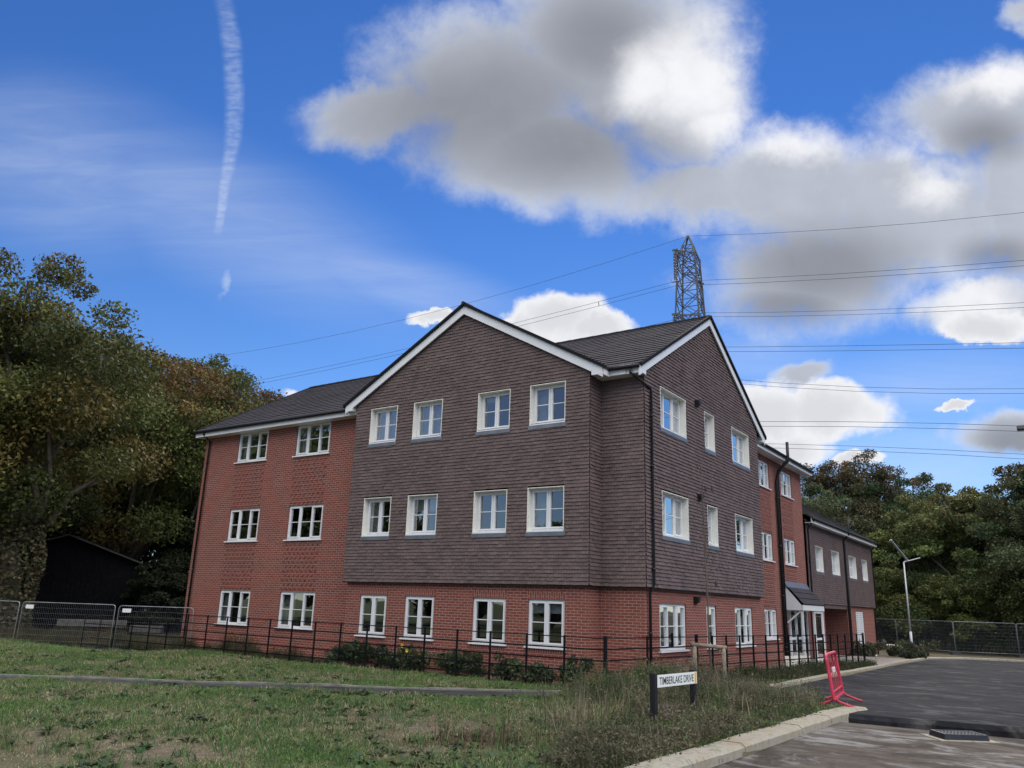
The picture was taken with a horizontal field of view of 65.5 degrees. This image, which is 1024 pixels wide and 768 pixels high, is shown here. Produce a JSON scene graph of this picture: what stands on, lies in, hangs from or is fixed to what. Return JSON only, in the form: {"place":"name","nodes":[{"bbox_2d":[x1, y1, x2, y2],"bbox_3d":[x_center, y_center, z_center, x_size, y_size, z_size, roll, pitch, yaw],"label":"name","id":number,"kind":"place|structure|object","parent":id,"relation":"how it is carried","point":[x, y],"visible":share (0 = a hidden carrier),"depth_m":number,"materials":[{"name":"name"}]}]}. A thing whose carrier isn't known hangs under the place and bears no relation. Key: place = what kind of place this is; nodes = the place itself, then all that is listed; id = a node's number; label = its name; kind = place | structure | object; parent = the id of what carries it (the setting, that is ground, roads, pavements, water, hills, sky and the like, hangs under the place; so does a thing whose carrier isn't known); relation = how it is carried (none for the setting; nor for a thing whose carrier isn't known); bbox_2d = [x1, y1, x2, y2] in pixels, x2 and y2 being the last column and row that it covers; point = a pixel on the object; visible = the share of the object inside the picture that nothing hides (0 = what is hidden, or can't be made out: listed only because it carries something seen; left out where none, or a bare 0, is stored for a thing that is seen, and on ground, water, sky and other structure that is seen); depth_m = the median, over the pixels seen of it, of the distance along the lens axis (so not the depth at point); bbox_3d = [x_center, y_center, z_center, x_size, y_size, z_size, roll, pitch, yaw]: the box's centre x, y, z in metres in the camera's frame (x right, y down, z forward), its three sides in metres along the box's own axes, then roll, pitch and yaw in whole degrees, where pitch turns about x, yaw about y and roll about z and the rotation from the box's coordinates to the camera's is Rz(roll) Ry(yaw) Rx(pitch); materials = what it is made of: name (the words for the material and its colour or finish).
{"place":"outdoors","nodes":[
{"label":"outdoors","id":0,"kind":"place"},
{"bbox_2d":[0,609,1023,767],"bbox_3d":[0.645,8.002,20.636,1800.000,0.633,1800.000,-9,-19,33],"label":"ground","id":1,"kind":"structure","parent":0,"point":[210,755],"depth_m":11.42,"materials":[{"name":"green plant"}]},
{"bbox_2d":[16,601,115,649],"bbox_3d":[-16.737,9.247,29.878,3.940,1.982,0.700,0,-16,7],"label":"fence panel","id":2,"kind":"object","parent":1,"relation":"on","point":[30,606],"visible":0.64,"depth_m":29.99,"materials":[{"name":"metal"}]},
{"bbox_2d":[20,534,151,631],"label":"barn","id":3,"kind":"structure","parent":1,"relation":"on","point":[91,574],"depth_m":46.25,"materials":[{"name":"black wood"}]},
{"bbox_2d":[0,247,174,626],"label":"oak tree","id":4,"kind":"object","parent":1,"relation":"on","point":[42,394],"visible":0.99,"depth_m":38.46,"materials":[{"name":"green plant"}]},
{"bbox_2d":[0,516,47,633],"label":"ivy","id":5,"kind":"object","parent":4,"relation":"attached to","point":[33,580],"visible":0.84,"depth_m":37.53,"materials":[{"name":"green plant"}]},
{"bbox_2d":[7,320,172,538],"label":"oak tree","id":6,"kind":"object","parent":1,"relation":"on","point":[55,533],"visible":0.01,"depth_m":55.53,"materials":[{"name":"green plant"}]},
{"bbox_2d":[56,619,126,626],"bbox_3d":[-20.112,11.462,38.142,3.000,0.320,0.300,7,-16,-16],"label":"timber baulk","id":7,"kind":"object","parent":1,"relation":"on","point":[72,622],"visible":0.78,"depth_m":37.97,"materials":[{"name":"wood"}]},
{"bbox_2d":[24,498,169,593],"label":"oak tree","id":8,"kind":"object","parent":1,"relation":"on","point":[122,505],"visible":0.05,"depth_m":49.93,"materials":[{"name":"green plant"}]},
{"bbox_2d":[80,616,176,650],"bbox_3d":[-14.359,9.486,29.594,6.106,1.480,0.028,-9,-19,33],"label":"railing","id":9,"kind":"object","parent":1,"relation":"on","point":[131,633],"visible":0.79,"depth_m":29.57,"materials":[{"name":"metal"}]},
{"bbox_2d":[39,354,254,560],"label":"oak tree","id":10,"kind":"object","parent":1,"relation":"on","point":[136,545],"visible":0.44,"depth_m":49.80,"materials":[{"name":"green plant"}]},
{"bbox_2d":[120,563,185,625],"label":"hedge bush","id":11,"kind":"object","parent":1,"relation":"on","point":[171,585],"visible":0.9,"depth_m":45.66,"materials":[{"name":"green plant"}]},
{"bbox_2d":[112,605,193,648],"bbox_3d":[-13.309,9.311,29.627,2.972,1.982,0.700,2,-16,1],"label":"fence panel","id":12,"kind":"object","parent":1,"relation":"on","point":[128,610],"visible":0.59,"depth_m":29.81,"materials":[{"name":"metal"}]},
{"bbox_2d":[138,493,197,574],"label":"oak tree","id":13,"kind":"object","parent":1,"relation":"on","point":[145,557],"visible":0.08,"depth_m":52.52,"materials":[{"name":"green plant"}]},
{"bbox_2d":[141,518,196,628],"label":"hedge bush","id":14,"kind":"object","parent":1,"relation":"on","point":[182,563],"visible":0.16,"depth_m":49.42,"materials":[{"name":"green plant"}]},
{"bbox_2d":[103,353,271,626],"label":"oak tree","id":15,"kind":"object","parent":1,"relation":"on","point":[241,374],"visible":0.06,"depth_m":56.42,"materials":[{"name":"green plant"}]},
{"bbox_2d":[179,375,287,491],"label":"oak tree","id":16,"kind":"object","parent":1,"relation":"on","point":[265,396],"depth_m":62.35,"materials":[{"name":"green plant"}]},
{"bbox_2d":[0,674,562,691],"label":"path edging","id":17,"kind":"object","parent":1,"relation":"on","point":[226,682],"visible":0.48,"depth_m":17.80,"materials":[{"name":"concrete"}]},
{"bbox_2d":[322,640,367,664],"bbox_3d":[-4.999,8.108,23.985,1.434,0.790,1.244,5,-16,-12],"label":"shrub","id":18,"kind":"object","parent":1,"relation":"on","point":[334,654],"visible":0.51,"depth_m":23.73,"materials":[{"name":"green plant"}]},
{"bbox_2d":[342,639,391,666],"bbox_3d":[-4.324,7.947,23.421,1.419,0.839,1.034,-3,-16,17],"label":"shrub","id":19,"kind":"object","parent":1,"relation":"on","point":[357,656],"visible":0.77,"depth_m":23.33,"materials":[{"name":"green plant"}]},
{"bbox_2d":[174,614,606,686],"bbox_3d":[-4.806,7.784,23.314,17.005,1.550,0.070,-9,-19,33],"label":"railing","id":20,"kind":"object","parent":1,"relation":"on","point":[564,647],"visible":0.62,"depth_m":22.18,"materials":[{"name":"black metal"}]},
{"bbox_2d":[370,647,410,668],"bbox_3d":[-3.396,7.945,23.043,1.442,0.701,0.980,4,-16,-6],"label":"shrub","id":21,"kind":"object","parent":1,"relation":"on","point":[382,658],"visible":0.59,"depth_m":22.95,"materials":[{"name":"green plant"}]},
{"bbox_2d":[0,676,781,696],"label":"footpath","id":22,"kind":"structure","parent":1,"relation":"on","point":[462,692],"depth_m":17.49,"materials":[{"name":"concrete"}]},
{"bbox_2d":[395,643,432,671],"bbox_3d":[-2.762,7.730,22.482,0.922,0.856,1.212,12,-18,-32],"label":"shrub","id":23,"kind":"object","parent":1,"relation":"on","point":[408,661],"visible":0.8,"depth_m":22.28,"materials":[{"name":"green plant"}]},
{"bbox_2d":[432,648,465,673],"bbox_3d":[-1.743,7.628,21.828,0.906,0.766,1.413,9,-17,-23],"label":"shrub","id":24,"kind":"object","parent":1,"relation":"on","point":[442,664],"visible":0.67,"depth_m":21.67,"materials":[{"name":"green plant"}]},
{"bbox_2d":[447,650,486,676],"bbox_3d":[-1.163,7.547,21.441,1.203,0.753,0.870,-9,-19,33],"label":"shrub","id":25,"kind":"object","parent":1,"relation":"on","point":[470,666],"visible":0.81,"depth_m":21.32,"materials":[{"name":"green plant"}]},
{"bbox_2d":[180,301,825,683],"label":"apartment building","id":26,"kind":"structure","parent":1,"relation":"on","point":[465,466],"depth_m":24.67,"materials":[{"name":"red brick"}]},
{"bbox_2d":[217,590,250,625],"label":"window","id":27,"kind":"structure","parent":26,"relation":"in","point":[229,595],"depth_m":29.09,"materials":[{"name":"white plastic"}]},
{"bbox_2d":[224,508,259,542],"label":"window","id":28,"kind":"structure","parent":26,"relation":"in","point":[237,539],"depth_m":29.71,"materials":[{"name":"white plastic"}]},
{"bbox_2d":[234,430,268,463],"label":"window","id":29,"kind":"structure","parent":26,"relation":"in","point":[247,447],"depth_m":30.64,"materials":[{"name":"white plastic"}]},
{"bbox_2d":[274,591,314,629],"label":"window","id":30,"kind":"structure","parent":26,"relation":"in","point":[289,609],"depth_m":27.25,"materials":[{"name":"white plastic"}]},
{"bbox_2d":[283,504,323,540],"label":"window","id":31,"kind":"structure","parent":26,"relation":"in","point":[298,538],"depth_m":27.85,"materials":[{"name":"white plastic"}]},
{"bbox_2d":[292,421,331,457],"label":"window","id":32,"kind":"structure","parent":26,"relation":"in","point":[307,430],"depth_m":28.81,"materials":[{"name":"white plastic"}]},
{"bbox_2d":[354,594,386,637],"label":"window","id":33,"kind":"structure","parent":26,"relation":"in","point":[373,614],"depth_m":24.63,"materials":[{"name":"white plastic"}]},
{"bbox_2d":[360,497,393,539],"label":"window","id":34,"kind":"structure","parent":26,"relation":"in","point":[376,505],"depth_m":25.57,"materials":[{"name":"white plastic"}]},
{"bbox_2d":[368,405,400,447],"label":"window","id":35,"kind":"structure","parent":26,"relation":"in","point":[386,431],"depth_m":26.36,"materials":[{"name":"white plastic"}]},
{"bbox_2d":[399,596,433,640],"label":"window","id":36,"kind":"structure","parent":26,"relation":"in","point":[419,616],"depth_m":23.59,"materials":[{"name":"white plastic"}]},
{"bbox_2d":[404,494,437,538],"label":"window","id":37,"kind":"structure","parent":26,"relation":"in","point":[426,503],"depth_m":24.48,"materials":[{"name":"white plastic"}]},
{"bbox_2d":[410,399,443,442],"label":"window","id":38,"kind":"structure","parent":26,"relation":"in","point":[430,420],"depth_m":25.32,"materials":[{"name":"white plastic"}]},
{"bbox_2d":[468,598,505,645],"bbox_3d":[-0.644,6.605,22.155,1.275,1.251,0.180,-9,-19,33],"label":"window","id":39,"kind":"structure","parent":26,"relation":"in","point":[490,601],"depth_m":22.19,"materials":[{"name":"white plastic"}]},
{"bbox_2d":[471,489,508,537],"bbox_3d":[-0.574,3.746,22.912,1.255,1.340,0.269,-9,-19,33],"label":"window","id":40,"kind":"structure","parent":26,"relation":"in","point":[477,532],"depth_m":23.02,"materials":[{"name":"white plastic"}]},
{"bbox_2d":[475,389,510,435],"bbox_3d":[-0.479,0.871,23.710,1.255,1.310,0.269,-9,-19,33],"label":"window","id":41,"kind":"structure","parent":26,"relation":"in","point":[482,397],"depth_m":23.82,"materials":[{"name":"white plastic"}]},
{"bbox_2d":[523,599,564,649],"bbox_3d":[0.924,6.377,21.147,1.283,1.251,0.240,-9,-19,33],"label":"window","id":42,"kind":"structure","parent":26,"relation":"in","point":[546,607],"depth_m":21.20,"materials":[{"name":"white plastic"}]},
{"bbox_2d":[525,486,566,536],"bbox_3d":[1.011,3.525,21.928,1.263,1.340,0.389,-9,-19,33],"label":"window","id":43,"kind":"structure","parent":26,"relation":"in","point":[539,518],"depth_m":22.10,"materials":[{"name":"white plastic"}]},
{"bbox_2d":[528,380,566,429],"bbox_3d":[1.106,0.650,22.726,1.263,1.310,0.389,-9,-19,33],"label":"window","id":44,"kind":"structure","parent":26,"relation":"in","point":[541,395],"depth_m":22.92,"materials":[{"name":"white plastic"}]},
{"bbox_2d":[652,386,686,442],"bbox_3d":[4.613,0.921,23.284,0.269,1.310,1.928,-9,-19,33],"label":"window","id":45,"kind":"structure","parent":26,"relation":"in","point":[673,408],"depth_m":23.59,"materials":[{"name":"white plastic"}]},
{"bbox_2d":[655,490,689,544],"bbox_3d":[4.518,3.796,22.486,0.269,1.340,1.928,-9,-19,33],"label":"window","id":46,"kind":"structure","parent":26,"relation":"in","point":[675,512],"depth_m":22.79,"materials":[{"name":"white plastic"}]},
{"bbox_2d":[659,603,689,652],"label":"window","id":47,"kind":"structure","parent":26,"relation":"in","point":[672,616],"depth_m":21.81,"materials":[{"name":"white plastic"}]},
{"bbox_2d":[694,411,715,455],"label":"window","id":48,"kind":"structure","parent":26,"relation":"in","point":[709,434],"depth_m":25.83,"materials":[{"name":"white plastic"}]},
{"bbox_2d":[706,606,715,649],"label":"window","id":49,"kind":"structure","parent":26,"relation":"in","point":[712,631],"depth_m":24.20,"materials":[{"name":"white plastic"}]},
{"bbox_2d":[702,505,719,550],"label":"window","id":50,"kind":"structure","parent":26,"relation":"in","point":[712,516],"depth_m":25.03,"materials":[{"name":"white plastic"}]},
{"bbox_2d":[721,427,749,471],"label":"window","id":51,"kind":"structure","parent":26,"relation":"in","point":[740,445],"depth_m":28.28,"materials":[{"name":"white plastic"}]},
{"bbox_2d":[730,514,754,557],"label":"window","id":52,"kind":"structure","parent":26,"relation":"in","point":[743,525],"depth_m":27.49,"materials":[{"name":"white plastic"}]},
{"bbox_2d":[735,607,755,647],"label":"window","id":53,"kind":"structure","parent":26,"relation":"in","point":[743,623],"depth_m":26.46,"materials":[{"name":"white plastic"}]},
{"bbox_2d":[758,459,771,490],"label":"window","id":54,"kind":"structure","parent":26,"relation":"in","point":[763,470],"depth_m":32.89,"materials":[{"name":"white plastic"}]},
{"bbox_2d":[761,532,775,562],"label":"window","id":55,"kind":"structure","parent":26,"relation":"in","point":[766,537],"depth_m":32.10,"materials":[{"name":"white plastic"}]},
{"bbox_2d":[764,609,779,639],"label":"window","id":56,"kind":"structure","parent":26,"relation":"in","point":[770,614],"depth_m":31.28,"materials":[{"name":"white plastic"}]},
{"bbox_2d":[780,471,793,499],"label":"window","id":57,"kind":"structure","parent":26,"relation":"in","point":[784,478],"depth_m":35.42,"materials":[{"name":"white plastic"}]},
{"bbox_2d":[784,538,797,566],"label":"window","id":58,"kind":"structure","parent":26,"relation":"in","point":[788,544],"depth_m":34.63,"materials":[{"name":"white plastic"}]},
{"bbox_2d":[787,610,809,655],"bbox_3d":[12.234,10.718,34.036,0.115,2.080,3.350,-9,-19,33],"label":"entrance door","id":59,"kind":"structure","parent":26,"relation":"in","point":[794,626],"depth_m":34.01,"materials":[{"name":"white plastic"}]},
{"bbox_2d":[487,651,524,680],"bbox_3d":[-0.142,7.360,20.697,1.008,0.778,0.726,0,-16,6],"label":"shrub","id":60,"kind":"object","parent":1,"relation":"on","point":[511,670],"visible":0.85,"depth_m":20.61,"materials":[{"name":"green plant"}]},
{"bbox_2d":[0,623,1023,767],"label":"rough weeds","id":61,"kind":"object","parent":1,"relation":"on","point":[605,739],"visible":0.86,"depth_m":14.98,"materials":[{"name":"green plant"}]},
{"bbox_2d":[519,662,558,683],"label":"shrub","id":62,"kind":"object","parent":1,"relation":"on","point":[540,672],"visible":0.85,"depth_m":19.83,"materials":[{"name":"green plant"}]},
{"bbox_2d":[557,655,595,686],"bbox_3d":[1.578,7.097,19.587,1.050,0.798,0.638,-9,-19,33],"label":"shrub","id":63,"kind":"object","parent":1,"relation":"on","point":[590,664],"visible":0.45,"depth_m":19.58,"materials":[{"name":"green plant"}]},
{"bbox_2d":[650,669,696,720],"bbox_3d":[2.908,5.727,14.203,0.120,1.130,1.585,-10,-20,38],"label":"street sign","id":64,"kind":"object","parent":1,"relation":"on","point":[668,680],"visible":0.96,"depth_m":14.07,"materials":[{"name":"white plastic"}]},
{"bbox_2d":[670,235,705,320],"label":"electricity pylon","id":65,"kind":"object","parent":1,"relation":"on","point":[676,315],"visible":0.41,"depth_m":90.69,"materials":[{"name":"grey metal"}]},
{"bbox_2d":[199,212,1023,358],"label":"power line","id":66,"kind":"object","parent":65,"relation":"attached to","point":[637,252],"visible":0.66,"depth_m":94.39,"materials":[{"name":"grey metal"}]},
{"bbox_2d":[257,260,1023,382],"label":"power line","id":67,"kind":"object","parent":65,"relation":"attached to","point":[705,284],"visible":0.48,"depth_m":82.92,"materials":[{"name":"grey metal"}]},
{"bbox_2d":[645,302,1023,326],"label":"power line","id":68,"kind":"object","parent":65,"relation":"attached to","point":[846,310],"visible":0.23,"depth_m":87.10,"materials":[{"name":"grey metal"}]},
{"bbox_2d":[728,342,1023,351],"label":"power line","id":69,"kind":"object","parent":65,"relation":"attached to","point":[872,345],"visible":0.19,"depth_m":74.25,"materials":[{"name":"grey metal"}]},
{"bbox_2d":[748,380,1023,393],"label":"power line","id":70,"kind":"object","parent":65,"relation":"attached to","point":[896,392],"visible":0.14,"depth_m":83.08,"materials":[{"name":"grey metal"}]},
{"bbox_2d":[696,453,714,671],"bbox_3d":[5.236,4.956,21.605,0.426,6.324,0.391,5,-16,-11],"label":"sapling","id":71,"kind":"object","parent":1,"relation":"on","point":[706,588],"visible":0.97,"depth_m":21.58,"materials":[{"name":"brown plant"}]},
{"bbox_2d":[690,642,726,681],"bbox_3d":[5.123,7.451,20.656,0.944,1.402,0.110,2,-16,1],"label":"tree guard","id":72,"kind":"object","parent":1,"relation":"on","point":[694,645],"visible":0.6,"depth_m":20.76,"materials":[{"name":"beige wood"}]},
{"bbox_2d":[607,633,865,673],"bbox_3d":[8.045,8.720,25.173,0.181,1.560,17.968,-12,-20,40],"label":"railing","id":73,"kind":"object","parent":1,"relation":"on","point":[696,636],"visible":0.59,"depth_m":25.29,"materials":[{"name":"black metal"}]},
{"bbox_2d":[624,706,867,767],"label":"kerb","id":74,"kind":"structure","parent":1,"relation":"on","point":[717,753],"depth_m":12.03,"materials":[{"name":"concrete"}]},
{"bbox_2d":[801,483,872,551],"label":"woodland tree","id":75,"kind":"object","parent":1,"relation":"on","point":[808,501],"visible":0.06,"depth_m":67.65,"materials":[{"name":"green plant"}]},
{"bbox_2d":[802,504,878,658],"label":"two storey wing","id":76,"kind":"structure","parent":1,"relation":"on","point":[840,571],"depth_m":41.93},
{"bbox_2d":[810,546,824,574],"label":"window","id":77,"kind":"structure","parent":76,"relation":"in","point":[818,550],"depth_m":38.55,"materials":[{"name":"white plastic"}]},
{"bbox_2d":[800,460,922,573],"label":"woodland tree","id":78,"kind":"object","parent":1,"relation":"on","point":[845,469],"visible":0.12,"depth_m":71.51,"materials":[{"name":"green plant"}]},
{"bbox_2d":[849,639,876,656],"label":"shrub","id":79,"kind":"object","parent":1,"relation":"on","point":[870,649],"visible":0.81,"depth_m":41.04,"materials":[{"name":"green plant"}]},
{"bbox_2d":[802,448,940,641],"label":"woodland tree","id":80,"kind":"object","parent":1,"relation":"on","point":[839,481],"visible":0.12,"depth_m":73.21,"materials":[{"name":"green plant"}]},
{"bbox_2d":[767,657,1023,687],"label":"kerb","id":81,"kind":"structure","parent":1,"relation":"on","point":[815,678],"depth_m":30.20,"materials":[{"name":"concrete"}]},
{"bbox_2d":[874,553,921,642],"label":"woodland bush","id":82,"kind":"object","parent":1,"relation":"on","point":[884,574],"visible":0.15,"depth_m":59.58,"materials":[{"name":"green plant"}]},
{"bbox_2d":[848,470,949,570],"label":"woodland tree","id":83,"kind":"object","parent":1,"relation":"on","point":[899,482],"visible":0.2,"depth_m":70.40,"materials":[{"name":"green plant"}]},
{"bbox_2d":[874,595,934,643],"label":"woodland bush","id":84,"kind":"object","parent":1,"relation":"on","point":[889,634],"visible":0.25,"depth_m":58.12,"materials":[{"name":"green plant"}]},
{"bbox_2d":[890,540,918,641],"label":"solar street lamp","id":85,"kind":"object","parent":1,"relation":"on","point":[906,559],"visible":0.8,"depth_m":52.50,"materials":[{"name":"grey"}]},
{"bbox_2d":[891,645,926,658],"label":"shrub","id":86,"kind":"object","parent":1,"relation":"on","point":[905,653],"visible":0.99,"depth_m":40.67,"materials":[{"name":"green plant"}]},
{"bbox_2d":[874,568,964,648],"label":"woodland bush","id":87,"kind":"object","parent":1,"relation":"on","point":[917,618],"visible":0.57,"depth_m":57.49,"materials":[{"name":"green plant"}]},
{"bbox_2d":[861,493,990,622],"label":"woodland tree","id":88,"kind":"object","parent":1,"relation":"on","point":[885,546],"visible":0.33,"depth_m":63.17,"materials":[{"name":"green plant"}]},
{"bbox_2d":[897,482,1019,597],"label":"woodland tree","id":89,"kind":"object","parent":1,"relation":"on","point":[941,518],"visible":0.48,"depth_m":59.73,"materials":[{"name":"green plant"}]},
{"bbox_2d":[921,582,1008,648],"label":"woodland bush","id":90,"kind":"object","parent":1,"relation":"on","point":[956,599],"visible":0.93,"depth_m":53.73,"materials":[{"name":"green plant"}]},
{"bbox_2d":[950,556,1023,652],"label":"woodland bush","id":91,"kind":"object","parent":1,"relation":"on","point":[975,584],"visible":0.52,"depth_m":53.17,"materials":[{"name":"green plant"}]},
{"bbox_2d":[950,484,1023,562],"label":"woodland tree","id":92,"kind":"object","parent":1,"relation":"on","point":[979,544],"visible":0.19,"depth_m":59.28,"materials":[{"name":"green plant"}]},
{"bbox_2d":[965,461,1023,600],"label":"woodland tree","id":93,"kind":"object","parent":1,"relation":"on","point":[1016,515],"visible":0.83,"depth_m":53.92,"materials":[{"name":"green plant"}]},
{"bbox_2d":[988,558,1023,640],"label":"woodland bush","id":94,"kind":"object","parent":1,"relation":"on","point":[1017,593],"visible":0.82,"depth_m":51.25,"materials":[{"name":"green plant"}]},
{"bbox_2d":[0,0,1023,561],"label":"sky","id":95,"kind":"structure","parent":0,"point":[243,176],"materials":[{"name":"blue"}]},
{"bbox_2d":[811,655,905,664],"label":"sidewalk","id":96,"kind":"structure","parent":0,"point":[881,660],"depth_m":37.56,"materials":[{"name":"beige concrete"}]},
{"bbox_2d":[712,722,1023,767],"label":"road","id":97,"kind":"structure","parent":0,"point":[845,745],"depth_m":12.39,"materials":[{"name":"grey asphalt"}]},
{"bbox_2d":[920,734,999,742],"bbox_3d":[7.858,6.231,13.994,1.001,0.014,0.761,2,-16,1],"label":"concrete surround","id":98,"kind":"object","parent":97,"relation":"on","point":[940,739],"visible":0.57,"depth_m":13.69,"materials":[{"name":"grey concrete"}]},
{"bbox_2d":[929,729,989,740],"bbox_3d":[7.860,6.186,14.006,0.777,0.105,0.546,2,-16,1],"label":"drain grate","id":99,"kind":"object","parent":98,"relation":"on","point":[958,735],"visible":1,"depth_m":13.77,"materials":[{"name":"metal"}]},
{"bbox_2d":[760,421,1023,431],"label":"power line","id":100,"kind":"object","parent":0,"point":[880,427],"visible":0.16,"depth_m":74.04,"materials":[{"name":"grey metal"}]},
{"bbox_2d":[782,659,1023,738],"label":"tarmac","id":101,"kind":"structure","parent":0,"point":[985,697],"depth_m":20.49,"materials":[{"name":"black asphalt"}]},
{"bbox_2d":[819,651,861,706],"bbox_3d":[7.331,6.610,17.895,0.809,1.097,2.016,-6,-17,26],"label":"pedestrian barrier","id":102,"kind":"object","parent":101,"relation":"on","point":[834,696],"visible":0.91,"depth_m":17.76,"materials":[{"name":"red plastic"}]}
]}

